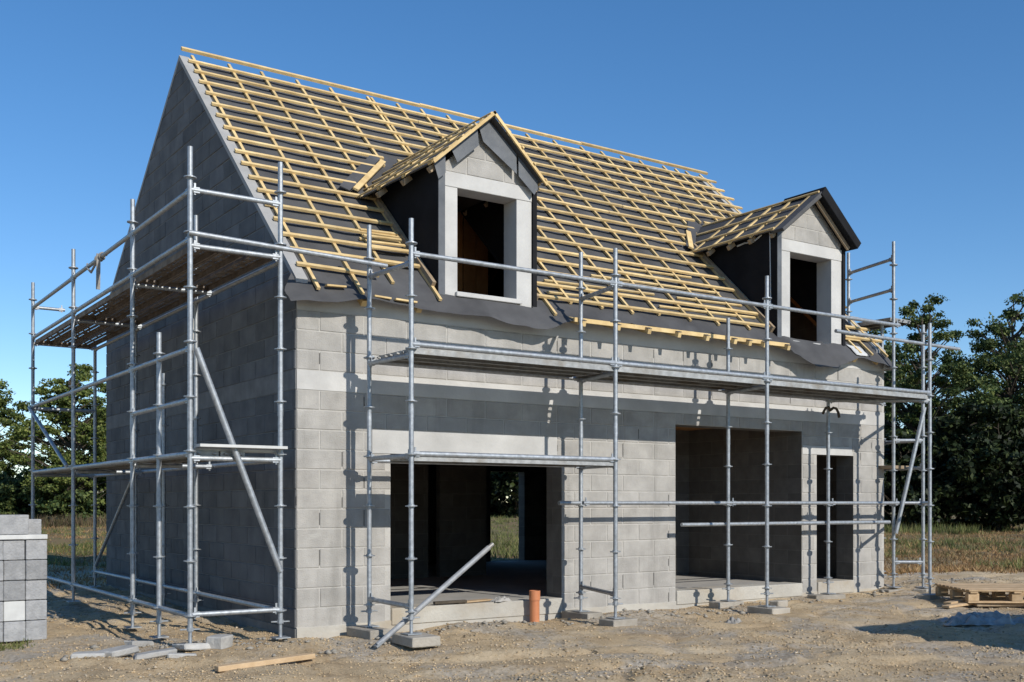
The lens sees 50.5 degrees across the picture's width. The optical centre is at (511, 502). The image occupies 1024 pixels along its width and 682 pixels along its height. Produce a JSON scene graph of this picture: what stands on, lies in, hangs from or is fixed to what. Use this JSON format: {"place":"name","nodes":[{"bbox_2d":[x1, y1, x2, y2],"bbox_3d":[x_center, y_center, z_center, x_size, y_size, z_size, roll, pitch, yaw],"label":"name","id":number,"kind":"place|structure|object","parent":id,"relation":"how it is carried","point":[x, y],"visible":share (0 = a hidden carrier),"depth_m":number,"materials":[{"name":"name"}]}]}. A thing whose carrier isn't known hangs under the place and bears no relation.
{"place":"outdoors","nodes":[
{"label":"outdoors","id":0,"kind":"place"},
{"bbox_2d":[491,515,518,560],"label":"grass","id":1,"kind":"structure","parent":0,"point":[503,548],"depth_m":28.59,"materials":[{"name":"green plant"}]},
{"bbox_2d":[0,510,1023,681],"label":"ground","id":2,"kind":"structure","parent":0,"point":[946,644],"depth_m":10.41,"materials":[{"name":"beige soil"}]},
{"bbox_2d":[0,622,2,641],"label":"concrete block","id":3,"kind":"object","parent":2,"relation":"on","point":[1,631],"depth_m":10.59,"materials":[{"name":"grey concrete"}]},
{"bbox_2d":[0,601,2,621],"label":"concrete block","id":4,"kind":"object","parent":3,"relation":"on","point":[1,611],"depth_m":10.58,"materials":[{"name":"grey concrete"}]},
{"bbox_2d":[0,581,2,600],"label":"concrete block","id":5,"kind":"object","parent":4,"relation":"on","point":[1,590],"depth_m":10.60,"materials":[{"name":"grey concrete"}]},
{"bbox_2d":[0,560,2,580],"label":"concrete block","id":6,"kind":"object","parent":5,"relation":"on","point":[1,570],"depth_m":10.59,"materials":[{"name":"grey concrete"}]},
{"bbox_2d":[0,540,2,559],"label":"concrete block","id":7,"kind":"object","parent":6,"relation":"on","point":[1,549],"depth_m":10.60,"materials":[{"name":"grey concrete"}]},
{"bbox_2d":[0,468,24,496],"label":"bush","id":8,"kind":"object","parent":2,"relation":"on","point":[6,477],"visible":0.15,"depth_m":49.09,"materials":[{"name":"green plant"}]},
{"bbox_2d":[3,621,24,641],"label":"concrete block","id":9,"kind":"object","parent":2,"relation":"on","point":[13,631],"depth_m":10.65,"materials":[{"name":"grey concrete"}]},
{"bbox_2d":[2,600,24,621],"bbox_3d":[-5.029,1.064,10.864,0.196,0.194,0.490,0,0,-34],"label":"concrete block","id":10,"kind":"object","parent":9,"relation":"on","point":[13,610],"depth_m":10.66,"materials":[{"name":"grey concrete"}]},
{"bbox_2d":[3,580,24,600],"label":"concrete block","id":11,"kind":"object","parent":10,"relation":"on","point":[13,590],"depth_m":10.65,"materials":[{"name":"grey concrete"}]},
{"bbox_2d":[1,560,24,580],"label":"concrete block","id":12,"kind":"object","parent":11,"relation":"on","point":[13,569],"depth_m":10.67,"materials":[{"name":"grey concrete"}]},
{"bbox_2d":[2,539,24,559],"bbox_3d":[-5.034,0.464,10.864,0.196,0.194,0.490,0,0,-34],"label":"concrete block","id":13,"kind":"object","parent":12,"relation":"on","point":[13,549],"depth_m":10.66,"materials":[{"name":"grey concrete"}]},
{"bbox_2d":[0,639,34,650],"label":"grass","id":14,"kind":"structure","parent":2,"relation":"on","point":[11,646],"depth_m":10.35,"materials":[{"name":"green plant"}]},
{"bbox_2d":[0,379,37,478],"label":"tree","id":15,"kind":"object","parent":2,"relation":"on","point":[14,417],"visible":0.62,"depth_m":52.09,"materials":[{"name":"green plant"}]},
{"bbox_2d":[0,475,45,516],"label":"bush","id":16,"kind":"object","parent":2,"relation":"on","point":[7,502],"visible":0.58,"depth_m":46.92,"materials":[{"name":"green plant"}]},
{"bbox_2d":[2,465,52,518],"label":"bush","id":17,"kind":"object","parent":2,"relation":"on","point":[25,510],"visible":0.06,"depth_m":47.74,"materials":[{"name":"green plant"}]},
{"bbox_2d":[24,619,46,640],"bbox_3d":[-4.858,1.264,10.967,0.196,0.194,0.490,0,0,-34],"label":"concrete block","id":18,"kind":"object","parent":2,"relation":"on","point":[35,629],"depth_m":10.77,"materials":[{"name":"grey concrete"}]},
{"bbox_2d":[24,599,46,619],"bbox_3d":[-4.860,1.064,10.973,0.196,0.194,0.490,0,0,-34],"label":"concrete block","id":19,"kind":"object","parent":18,"relation":"on","point":[35,609],"depth_m":10.77,"materials":[{"name":"grey concrete"}]},
{"bbox_2d":[24,579,46,599],"bbox_3d":[-4.863,0.864,10.976,0.196,0.194,0.490,0,0,-34],"label":"concrete block","id":20,"kind":"object","parent":19,"relation":"on","point":[35,589],"depth_m":10.77,"materials":[{"name":"grey concrete"}]},
{"bbox_2d":[24,559,46,579],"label":"concrete block","id":21,"kind":"object","parent":20,"relation":"on","point":[35,569],"depth_m":10.76,"materials":[{"name":"grey concrete"}]},
{"bbox_2d":[20,539,46,559],"bbox_3d":[-4.859,0.464,10.973,0.196,0.194,0.490,0,0,-34],"label":"concrete block","id":22,"kind":"object","parent":21,"relation":"on","point":[35,548],"depth_m":10.77,"materials":[{"name":"grey concrete"}]},
{"bbox_2d":[21,519,40,534],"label":"concrete block","id":23,"kind":"object","parent":22,"relation":"on","point":[34,526],"depth_m":11.02,"materials":[{"name":"grey concrete"}]},
{"bbox_2d":[0,363,106,515],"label":"tree","id":24,"kind":"object","parent":2,"relation":"on","point":[84,431],"visible":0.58,"depth_m":45.33,"materials":[{"name":"green plant"}]},
{"bbox_2d":[1,512,105,527],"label":"dry weeds","id":25,"kind":"object","parent":2,"relation":"on","point":[46,522],"visible":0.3,"depth_m":44.19,"materials":[{"name":"brown plant"}]},
{"bbox_2d":[29,477,106,520],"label":"bush","id":26,"kind":"object","parent":2,"relation":"on","point":[45,506],"visible":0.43,"depth_m":45.40,"materials":[{"name":"green plant"}]},
{"bbox_2d":[41,524,106,567],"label":"grass","id":27,"kind":"structure","parent":2,"relation":"on","point":[77,550],"depth_m":25.83,"materials":[{"name":"green plant"}]},
{"bbox_2d":[42,525,106,588],"bbox_3d":[-13.016,1.074,32.206,7.147,0.549,34.509,0,0,-27],"label":"stubble","id":28,"kind":"object","parent":2,"relation":"on","point":[76,571],"visible":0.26,"depth_m":20.56,"materials":[{"name":"brown plant"}]},
{"bbox_2d":[50,387,106,502],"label":"tree","id":29,"kind":"object","parent":2,"relation":"on","point":[103,442],"visible":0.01,"depth_m":49.45,"materials":[{"name":"green plant"}]},
{"bbox_2d":[51,477,106,520],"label":"bush","id":30,"kind":"object","parent":2,"relation":"on","point":[99,509],"visible":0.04,"depth_m":46.80,"materials":[{"name":"green plant"}]},
{"bbox_2d":[70,651,105,658],"bbox_3d":[-3.706,1.332,9.499,0.285,0.051,0.168,0,1,-14],"label":"slab fragment","id":31,"kind":"object","parent":2,"relation":"on","point":[81,654],"visible":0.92,"depth_m":9.44,"materials":[{"name":"concrete"}]},
{"bbox_2d":[98,645,138,656],"bbox_3d":[-3.501,1.322,9.663,0.232,0.061,0.314,-1,4,31],"label":"slab fragment","id":32,"kind":"object","parent":2,"relation":"on","point":[121,650],"visible":0.85,"depth_m":9.60,"materials":[{"name":"concrete"}]},
{"bbox_2d":[124,640,153,647],"bbox_3d":[-3.486,1.318,10.134,0.130,0.061,0.283,-1,-7,26],"label":"slab fragment","id":33,"kind":"object","parent":2,"relation":"on","point":[139,644],"visible":0.68,"depth_m":10.05,"materials":[{"name":"concrete"}]},
{"bbox_2d":[133,647,176,659],"bbox_3d":[-3.175,1.344,9.650,0.385,0.051,0.235,-7,0,-26],"label":"slab fragment","id":34,"kind":"object","parent":2,"relation":"on","point":[154,654],"visible":0.89,"depth_m":9.57,"materials":[{"name":"concrete"}]},
{"bbox_2d":[167,653,196,657],"bbox_3d":[-2.902,1.348,9.541,0.262,0.051,0.140,5,-4,-22],"label":"slab fragment","id":35,"kind":"object","parent":2,"relation":"on","point":[174,655],"visible":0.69,"depth_m":9.48,"materials":[{"name":"concrete"}]},
{"bbox_2d":[172,643,210,650],"bbox_3d":[-2.911,1.312,9.904,0.335,0.061,0.283,4,-9,-44],"label":"slab fragment","id":36,"kind":"object","parent":2,"relation":"on","point":[195,646],"visible":0.9,"depth_m":9.79,"materials":[{"name":"concrete"}]},
{"bbox_2d":[27,146,387,643],"bbox_3d":[-4.156,-0.990,13.387,2.097,4.621,7.405,0,0,-34],"label":"scaffold","id":37,"kind":"object","parent":2,"relation":"on","point":[140,289],"visible":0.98,"depth_m":11.45,"materials":[{"name":"metal"}]},
{"bbox_2d":[86,252,104,289],"bbox_3d":[-4.910,-2.683,12.771,0.107,0.426,0.741,0,0,-34],"label":"strap","id":38,"kind":"object","parent":37,"relation":"attached to","point":[98,261],"visible":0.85,"depth_m":12.53,"materials":[{"name":"white fabric"}]},
{"bbox_2d":[206,634,233,649],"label":"concrete block","id":39,"kind":"object","parent":2,"relation":"on","point":[220,641],"visible":1,"depth_m":9.89,"materials":[{"name":"concrete"}]},
{"bbox_2d":[214,653,314,671],"bbox_3d":[-2.090,1.352,9.224,0.882,0.080,0.090,0,0,-37],"label":"timber plank","id":40,"kind":"object","parent":2,"relation":"on","point":[266,661],"visible":1,"depth_m":9.18,"materials":[{"name":"beige wood"}]},
{"bbox_2d":[346,626,389,639],"bbox_3d":[-1.443,1.302,10.901,0.240,0.095,0.478,0,0,-38],"label":"concrete block","id":41,"kind":"object","parent":2,"relation":"on","point":[369,633],"depth_m":10.76,"materials":[{"name":"grey concrete"}]},
{"bbox_2d":[392,631,440,647],"bbox_3d":[-0.915,1.302,10.341,0.298,0.095,0.456,0,0,-31],"label":"concrete block","id":42,"kind":"object","parent":2,"relation":"on","point":[423,639],"depth_m":10.19,"materials":[{"name":"grey concrete"}]},
{"bbox_2d":[373,542,493,647],"bbox_3d":[-0.737,0.880,10.608,1.368,0.964,0.062,0,0,-36],"label":"scaffold tube","id":43,"kind":"object","parent":2,"relation":"on","point":[433,596],"visible":1,"depth_m":10.59,"materials":[{"name":"metal"}]},
{"bbox_2d":[106,46,897,638],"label":"house","id":44,"kind":"structure","parent":2,"relation":"on","point":[490,188],"depth_m":13.48,"materials":[{"name":"concrete"}]},
{"bbox_2d":[325,284,346,287],"bbox_3d":[-1.786,-2.198,10.995,0.221,0.029,0.060,0,0,-37],"label":"batten offcut","id":45,"kind":"object","parent":44,"relation":"on","point":[335,286],"visible":1,"depth_m":10.97,"materials":[{"name":"beige wood"}]},
{"bbox_2d":[373,295,391,299],"bbox_3d":[-1.341,-2.123,11.203,0.191,0.029,0.060,0,0,-31],"label":"batten offcut","id":46,"kind":"object","parent":44,"relation":"on","point":[384,297],"visible":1,"depth_m":11.18,"materials":[{"name":"beige wood"}]},
{"bbox_2d":[359,228,408,252],"bbox_3d":[-1.424,-2.930,12.113,0.482,0.307,0.327,0,0,-34],"label":"batten bundle","id":47,"kind":"object","parent":44,"relation":"on","point":[386,243],"visible":0.8,"depth_m":12.11,"materials":[{"name":"beige wood"}]},
{"bbox_2d":[394,298,416,303],"bbox_3d":[-1.112,-2.114,11.347,0.251,0.029,0.060,0,0,-32],"label":"batten offcut","id":48,"kind":"object","parent":44,"relation":"on","point":[402,300],"visible":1,"depth_m":11.31,"materials":[{"name":"beige wood"}]},
{"bbox_2d":[433,600,466,604],"bbox_3d":[-0.678,1.085,11.890,0.384,0.035,0.060,0,0,-27],"label":"timber offcut","id":49,"kind":"object","parent":44,"relation":"on","point":[449,602],"visible":1,"depth_m":11.86,"materials":[{"name":"brown wood"}]},
{"bbox_2d":[459,599,492,603],"bbox_3d":[-0.437,1.097,12.140,0.508,0.018,0.120,0,0,-45],"label":"timber plank","id":50,"kind":"object","parent":44,"relation":"on","point":[475,600],"visible":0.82,"depth_m":12.13,"materials":[{"name":"beige wood"}]},
{"bbox_2d":[489,596,511,601],"bbox_3d":[-0.121,1.081,12.264,0.273,0.066,0.132,0,0,-44],"label":"lump","id":51,"kind":"object","parent":44,"relation":"on","point":[500,599],"visible":1,"depth_m":12.23,"materials":[{"name":"concrete"}]},
{"bbox_2d":[845,338,860,341],"bbox_3d":[4.957,-2.380,15.838,0.340,0.020,0.060,0,0,-34],"label":"batten offcut","id":52,"kind":"object","parent":44,"relation":"on","point":[854,340],"visible":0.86,"depth_m":15.82,"materials":[{"name":"beige wood"}]},
{"bbox_2d":[846,344,867,355],"bbox_3d":[4.996,-2.209,15.649,0.300,0.024,0.264,0,43,-34],"label":"white sheet","id":53,"kind":"object","parent":44,"relation":"on","point":[857,352],"visible":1,"depth_m":15.62,"materials":[{"name":"white plastic"}]},
{"bbox_2d":[882,364,895,370],"bbox_3d":[5.558,-2.082,16.094,0.218,0.222,0.188,0,0,-34],"label":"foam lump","id":54,"kind":"object","parent":44,"relation":"attached to","point":[885,367],"visible":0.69,"depth_m":16.02,"materials":[{"name":"grey"}]},
{"bbox_2d":[491,472,516,508],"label":"tree","id":55,"kind":"object","parent":2,"relation":"on","point":[500,500],"visible":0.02,"depth_m":59.11,"materials":[{"name":"green plant"}]},
{"bbox_2d":[491,472,518,517],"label":"tree","id":56,"kind":"object","parent":2,"relation":"on","point":[505,486],"visible":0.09,"depth_m":58.65,"materials":[{"name":"green plant"}]},
{"bbox_2d":[27,578,995,661],"bbox_3d":[1.818,1.286,12.954,14.353,0.277,2.180,0,0,-34],"label":"rubble","id":57,"kind":"object","parent":2,"relation":"on","point":[332,651],"visible":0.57,"depth_m":11.28,"materials":[{"name":"grey stone"}]},
{"bbox_2d":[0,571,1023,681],"bbox_3d":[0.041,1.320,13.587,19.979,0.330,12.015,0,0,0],"label":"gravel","id":58,"kind":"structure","parent":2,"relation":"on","point":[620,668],"depth_m":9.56,"materials":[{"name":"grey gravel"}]},
{"bbox_2d":[1,576,1023,681],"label":"clods","id":59,"kind":"object","parent":2,"relation":"on","point":[629,665],"visible":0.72,"depth_m":9.84,"materials":[{"name":"brown soil"}]},
{"bbox_2d":[529,590,539,621],"bbox_3d":[0.257,1.218,12.329,0.128,0.445,0.128,0,0,-34],"label":"drain pipe","id":60,"kind":"object","parent":2,"relation":"on","point":[534,597],"visible":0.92,"depth_m":12.28,"materials":[{"name":"orange plastic"}]},
{"bbox_2d":[561,610,602,618],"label":"concrete block","id":61,"kind":"object","parent":2,"relation":"on","point":[567,614],"depth_m":12.43,"materials":[{"name":"grey concrete"}]},
{"bbox_2d":[599,617,636,626],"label":"concrete block","id":62,"kind":"object","parent":2,"relation":"on","point":[626,621],"depth_m":11.68,"materials":[{"name":"grey concrete"}]},
{"bbox_2d":[709,601,743,608],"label":"concrete block","id":63,"kind":"object","parent":2,"relation":"on","point":[719,604],"depth_m":13.73,"materials":[{"name":"grey concrete"}]},
{"bbox_2d":[359,218,960,634],"bbox_3d":[2.442,-0.813,13.150,9.047,4.154,0.962,0,0,-34],"label":"scaffold","id":64,"kind":"object","parent":63,"relation":"on","point":[581,370],"visible":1,"depth_m":12.05,"materials":[{"name":"metal"}]},
{"bbox_2d":[725,616,742,623],"bbox_3d":[2.491,1.313,12.208,0.152,0.072,0.301,0,0,26],"label":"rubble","id":65,"kind":"object","parent":2,"relation":"on","point":[732,620],"visible":1,"depth_m":12.15,"materials":[{"name":"grey stone"}]},
{"bbox_2d":[747,605,789,613],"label":"concrete block","id":66,"kind":"object","parent":2,"relation":"on","point":[766,610],"depth_m":12.98,"materials":[{"name":"grey concrete"}]},
{"bbox_2d":[769,599,787,606],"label":"concrete block","id":67,"kind":"object","parent":2,"relation":"on","point":[781,603],"depth_m":13.70,"materials":[{"name":"grey concrete"}]},
{"bbox_2d":[807,593,845,598],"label":"concrete block","id":68,"kind":"object","parent":2,"relation":"on","point":[827,596],"depth_m":14.81,"materials":[{"name":"grey concrete"}]},
{"bbox_2d":[845,241,927,587],"bbox_3d":[5.343,-1.318,16.732,0.828,5.124,3.602,0,0,-26],"label":"scaffold","id":69,"kind":"object","parent":2,"relation":"on","point":[893,468],"visible":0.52,"depth_m":15.78,"materials":[{"name":"metal"}]},
{"bbox_2d":[879,589,902,592],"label":"concrete block","id":70,"kind":"object","parent":2,"relation":"on","point":[889,590],"depth_m":15.71,"materials":[{"name":"grey concrete"}]},
{"bbox_2d":[866,328,947,517],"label":"tree","id":71,"kind":"object","parent":2,"relation":"on","point":[886,344],"depth_m":49.48,"materials":[{"name":"green plant"}]},
{"bbox_2d":[913,588,932,592],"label":"concrete block","id":72,"kind":"object","parent":2,"relation":"on","point":[921,590],"depth_m":15.64,"materials":[{"name":"grey concrete"}]},
{"bbox_2d":[916,593,942,599],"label":"concrete block","id":73,"kind":"object","parent":2,"relation":"on","point":[925,596],"depth_m":14.82,"materials":[{"name":"grey concrete"}]},
{"bbox_2d":[884,429,996,528],"bbox_3d":[14.305,-0.777,39.792,6.645,3.873,4.561,0,0,0],"label":"bush","id":74,"kind":"object","parent":2,"relation":"on","point":[944,485],"visible":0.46,"depth_m":39.13,"materials":[{"name":"green plant"}]},
{"bbox_2d":[884,293,1020,476],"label":"tree","id":75,"kind":"object","parent":2,"relation":"on","point":[911,379],"visible":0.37,"depth_m":42.42,"materials":[{"name":"green plant"}]},
{"bbox_2d":[884,402,1023,531],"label":"bush","id":76,"kind":"object","parent":2,"relation":"on","point":[999,494],"visible":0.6,"depth_m":39.10,"materials":[{"name":"green plant"}]},
{"bbox_2d":[884,413,1023,529],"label":"bush","id":77,"kind":"object","parent":2,"relation":"on","point":[972,511],"visible":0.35,"depth_m":39.75,"materials":[{"name":"green plant"}]},
{"bbox_2d":[884,526,1023,575],"bbox_3d":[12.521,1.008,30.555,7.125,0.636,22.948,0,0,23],"label":"grass","id":78,"kind":"structure","parent":2,"relation":"on","point":[1018,563],"depth_m":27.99,"materials":[{"name":"green plant"}]},
{"bbox_2d":[884,522,1023,534],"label":"weeds","id":79,"kind":"object","parent":2,"relation":"on","point":[953,531],"visible":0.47,"depth_m":36.42,"materials":[{"name":"green plant"}]},
{"bbox_2d":[943,594,990,604],"bbox_3d":[5.957,1.260,14.169,1.271,0.050,0.100,0,0,-45],"label":"timber plank","id":80,"kind":"object","parent":2,"relation":"on","point":[956,601],"visible":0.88,"depth_m":13.91,"materials":[{"name":"beige wood"}]},
{"bbox_2d":[942,599,993,607],"bbox_3d":[5.840,1.285,13.871,1.187,0.040,0.100,0,0,-41],"label":"timber plank","id":81,"kind":"object","parent":2,"relation":"on","point":[956,605],"visible":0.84,"depth_m":13.66,"materials":[{"name":"brown wood"}]},
{"bbox_2d":[926,359,1023,430],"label":"tree","id":82,"kind":"object","parent":2,"relation":"on","point":[1020,381],"visible":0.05,"depth_m":45.27,"materials":[{"name":"green plant"}]},
{"bbox_2d":[932,290,1023,526],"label":"tree","id":83,"kind":"object","parent":2,"relation":"on","point":[1009,357],"visible":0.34,"depth_m":44.73,"materials":[{"name":"green plant"}]},
{"bbox_2d":[936,610,1023,625],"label":"plastic sheet","id":84,"kind":"object","parent":2,"relation":"on","point":[996,617],"visible":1,"depth_m":12.14,"materials":[{"name":"blue plastic"}]},
{"bbox_2d":[972,603,1023,605],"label":"timber plank","id":85,"kind":"object","parent":2,"relation":"on","point":[998,604],"visible":0.83,"depth_m":13.77,"materials":[{"name":"brown wood"}]},
{"bbox_2d":[935,583,1023,602],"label":"pallet","id":86,"kind":"object","parent":85,"relation":"on","point":[974,591],"visible":0.99,"depth_m":14.22,"materials":[{"name":"beige wood"}]},
{"bbox_2d":[979,431,1023,527],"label":"bush","id":87,"kind":"object","parent":2,"relation":"on","point":[1005,439],"visible":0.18,"depth_m":39.74,"materials":[{"name":"green plant"}]},
{"bbox_2d":[0,0,1023,502],"label":"sky","id":88,"kind":"structure","parent":0,"point":[909,113],"materials":[{"name":"blue"}]},
{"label":"concrete block","id":89,"kind":"object","parent":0,"visible":0},
{"bbox_2d":[0,534,47,539],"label":"painted board","id":90,"kind":"object","parent":89,"relation":"on","point":[24,536],"visible":1,"depth_m":10.69,"materials":[{"name":"white wood"}]},
{"bbox_2d":[0,515,28,534],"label":"concrete block","id":91,"kind":"object","parent":90,"relation":"on","point":[14,524],"depth_m":10.66,"materials":[{"name":"grey concrete"}]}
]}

